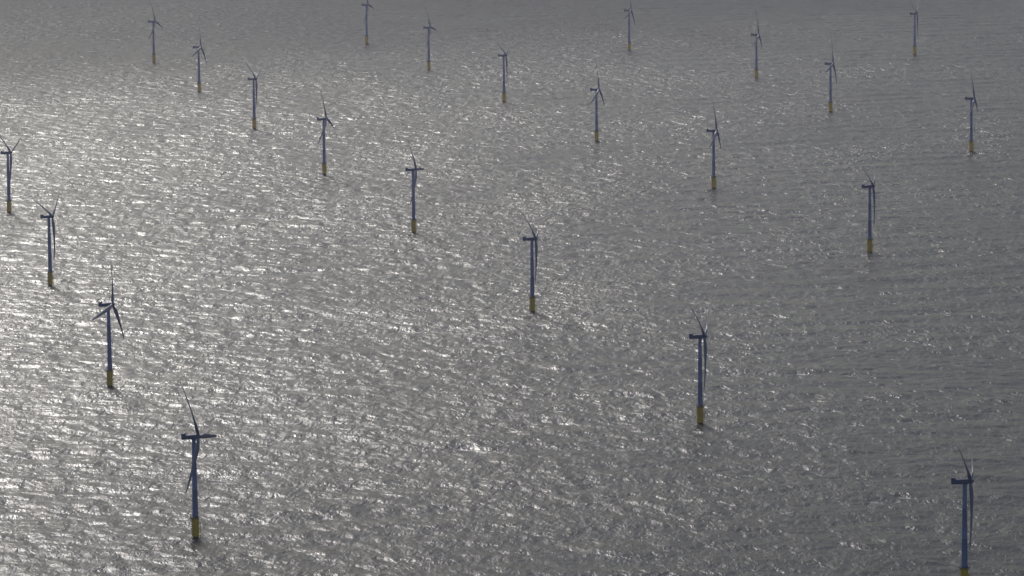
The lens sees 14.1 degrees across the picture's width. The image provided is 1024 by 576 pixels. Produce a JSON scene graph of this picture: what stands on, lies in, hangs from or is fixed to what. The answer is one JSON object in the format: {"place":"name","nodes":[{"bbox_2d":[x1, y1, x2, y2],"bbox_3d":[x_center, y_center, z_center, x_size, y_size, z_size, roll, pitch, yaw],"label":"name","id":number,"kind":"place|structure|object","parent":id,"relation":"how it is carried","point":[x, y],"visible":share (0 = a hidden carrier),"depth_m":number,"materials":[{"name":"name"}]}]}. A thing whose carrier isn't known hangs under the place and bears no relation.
{"place":"outdoors","nodes":[
{"label":"outdoors","id":0,"kind":"place"},
{"bbox_2d":[0,0,1023,575],"bbox_3d":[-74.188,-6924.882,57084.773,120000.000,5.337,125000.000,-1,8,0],"label":"sea","id":1,"kind":"structure","parent":0,"point":[372,384],"depth_m":4692.76,"materials":[{"name":"liquid"}]},
{"bbox_2d":[0,137,20,212],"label":"wind turbine","id":2,"kind":"object","parent":1,"relation":"in","point":[9,170],"visible":1,"depth_m":5500.09,"materials":[{"name":"metal"}]},
{"bbox_2d":[34,194,58,285],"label":"wind turbine","id":3,"kind":"object","parent":1,"relation":"in","point":[49,271],"visible":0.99,"depth_m":4751.48,"materials":[{"name":"metal"}]},
{"bbox_2d":[92,257,123,386],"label":"wind turbine","id":4,"kind":"object","parent":1,"relation":"in","point":[109,368],"visible":0.98,"depth_m":4001.35,"materials":[{"name":"metal"}]},
{"bbox_2d":[148,1,161,62],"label":"wind turbine","id":5,"kind":"object","parent":1,"relation":"in","point":[153,38],"visible":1,"depth_m":8059.53,"materials":[{"name":"metal"}]},
{"bbox_2d":[180,382,216,537],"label":"wind turbine","id":6,"kind":"object","parent":1,"relation":"in","point":[195,522],"visible":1,"depth_m":3233.32,"materials":[{"name":"metal"}]},
{"bbox_2d":[192,22,206,91],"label":"wind turbine","id":7,"kind":"object","parent":1,"relation":"in","point":[199,82],"visible":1,"depth_m":7372.13,"materials":[{"name":"metal"}]},
{"bbox_2d":[245,62,260,128],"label":"wind turbine","id":8,"kind":"object","parent":1,"relation":"in","point":[254,123],"visible":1,"depth_m":6659.21,"materials":[{"name":"metal"}]},
{"bbox_2d":[317,86,333,174],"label":"wind turbine","id":9,"kind":"object","parent":1,"relation":"in","point":[325,120],"visible":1,"depth_m":5940.35,"materials":[{"name":"metal"}]},
{"bbox_2d":[362,0,373,43],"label":"wind turbine","id":10,"kind":"object","parent":1,"relation":"in","point":[367,5],"visible":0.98,"depth_m":8497.02,"materials":[{"name":"metal"}]},
{"bbox_2d":[405,137,423,232],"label":"wind turbine","id":11,"kind":"object","parent":1,"relation":"in","point":[413,219],"visible":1,"depth_m":5228.15,"materials":[{"name":"metal"}]},
{"bbox_2d":[423,7,436,69],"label":"wind turbine","id":12,"kind":"object","parent":1,"relation":"in","point":[428,43],"visible":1,"depth_m":7808.66,"materials":[{"name":"metal"}]},
{"bbox_2d":[496,42,508,101],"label":"wind turbine","id":13,"kind":"object","parent":1,"relation":"in","point":[504,55],"visible":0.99,"depth_m":7100.13,"materials":[{"name":"metal"}]},
{"bbox_2d":[522,213,539,311],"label":"wind turbine","id":14,"kind":"object","parent":1,"relation":"in","point":[532,297],"visible":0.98,"depth_m":4490.74,"materials":[{"name":"metal"}]},
{"bbox_2d":[590,59,604,140],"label":"wind turbine","id":15,"kind":"object","parent":1,"relation":"in","point":[597,92],"visible":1,"depth_m":6389.89,"materials":[{"name":"metal"}]},
{"bbox_2d":[624,0,634,49],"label":"wind turbine","id":16,"kind":"object","parent":1,"relation":"in","point":[628,15],"visible":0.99,"depth_m":8237.93,"materials":[{"name":"metal"}]},
{"bbox_2d":[689,308,707,423],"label":"wind turbine","id":17,"kind":"object","parent":1,"relation":"in","point":[700,405],"visible":0.98,"depth_m":3745.19,"materials":[{"name":"metal"}]},
{"bbox_2d":[706,98,720,188],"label":"wind turbine","id":18,"kind":"object","parent":1,"relation":"in","point":[715,132],"visible":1,"depth_m":5702.24,"materials":[{"name":"metal"}]},
{"bbox_2d":[751,9,761,78],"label":"wind turbine","id":19,"kind":"object","parent":1,"relation":"in","point":[757,35],"visible":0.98,"depth_m":7530.97,"materials":[{"name":"metal"}]},
{"bbox_2d":[824,35,836,111],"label":"wind turbine","id":20,"kind":"object","parent":1,"relation":"in","point":[830,101],"visible":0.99,"depth_m":6846.61,"materials":[{"name":"metal"}]},
{"bbox_2d":[861,165,874,251],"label":"wind turbine","id":21,"kind":"object","parent":1,"relation":"in","point":[869,238],"visible":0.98,"depth_m":4976.37,"materials":[{"name":"metal"}]},
{"bbox_2d":[910,4,917,54],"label":"wind turbine","id":22,"kind":"object","parent":1,"relation":"in","point":[915,14],"visible":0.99,"depth_m":8055.35,"materials":[{"name":"metal"}]},
{"bbox_2d":[951,444,973,575],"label":"wind turbine","id":23,"kind":"object","parent":1,"relation":"in","point":[964,567],"visible":1,"depth_m":3004.12,"materials":[{"name":"metal"}]},
{"bbox_2d":[965,66,977,151],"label":"wind turbine","id":24,"kind":"object","parent":1,"relation":"in","point":[971,140],"visible":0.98,"depth_m":6164.85,"materials":[{"name":"metal"}]}
]}

